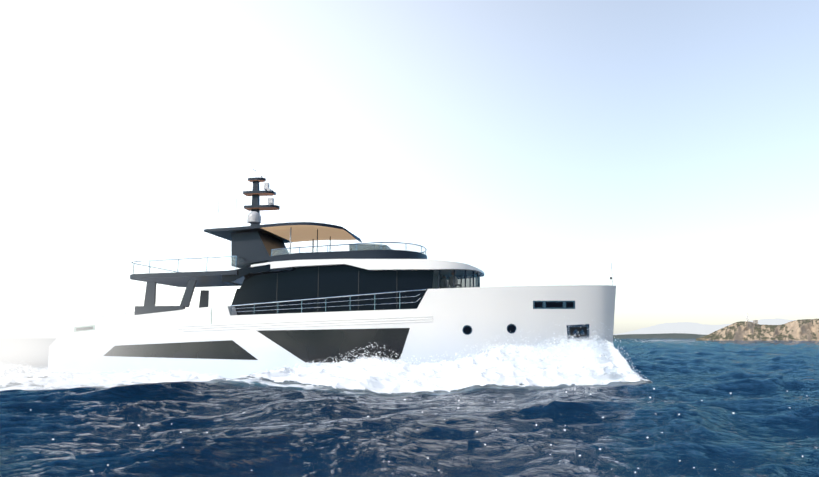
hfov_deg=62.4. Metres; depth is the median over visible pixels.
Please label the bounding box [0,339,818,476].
sea
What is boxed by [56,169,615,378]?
yacht
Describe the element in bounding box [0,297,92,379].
wake mist glow
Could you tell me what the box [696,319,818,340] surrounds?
island headland
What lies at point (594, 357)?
bow wave
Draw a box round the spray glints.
[30,388,802,472]
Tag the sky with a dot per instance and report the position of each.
(671, 144)
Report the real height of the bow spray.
3.251 m
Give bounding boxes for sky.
[0,0,818,333]
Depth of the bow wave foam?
27.40 m
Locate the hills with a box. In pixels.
[613,318,794,334]
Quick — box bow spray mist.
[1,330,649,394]
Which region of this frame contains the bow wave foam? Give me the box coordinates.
[0,345,651,393]
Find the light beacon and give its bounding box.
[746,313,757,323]
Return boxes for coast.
[613,333,705,338]
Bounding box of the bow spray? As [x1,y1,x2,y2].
[12,318,649,394]
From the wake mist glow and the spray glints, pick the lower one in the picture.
the spray glints

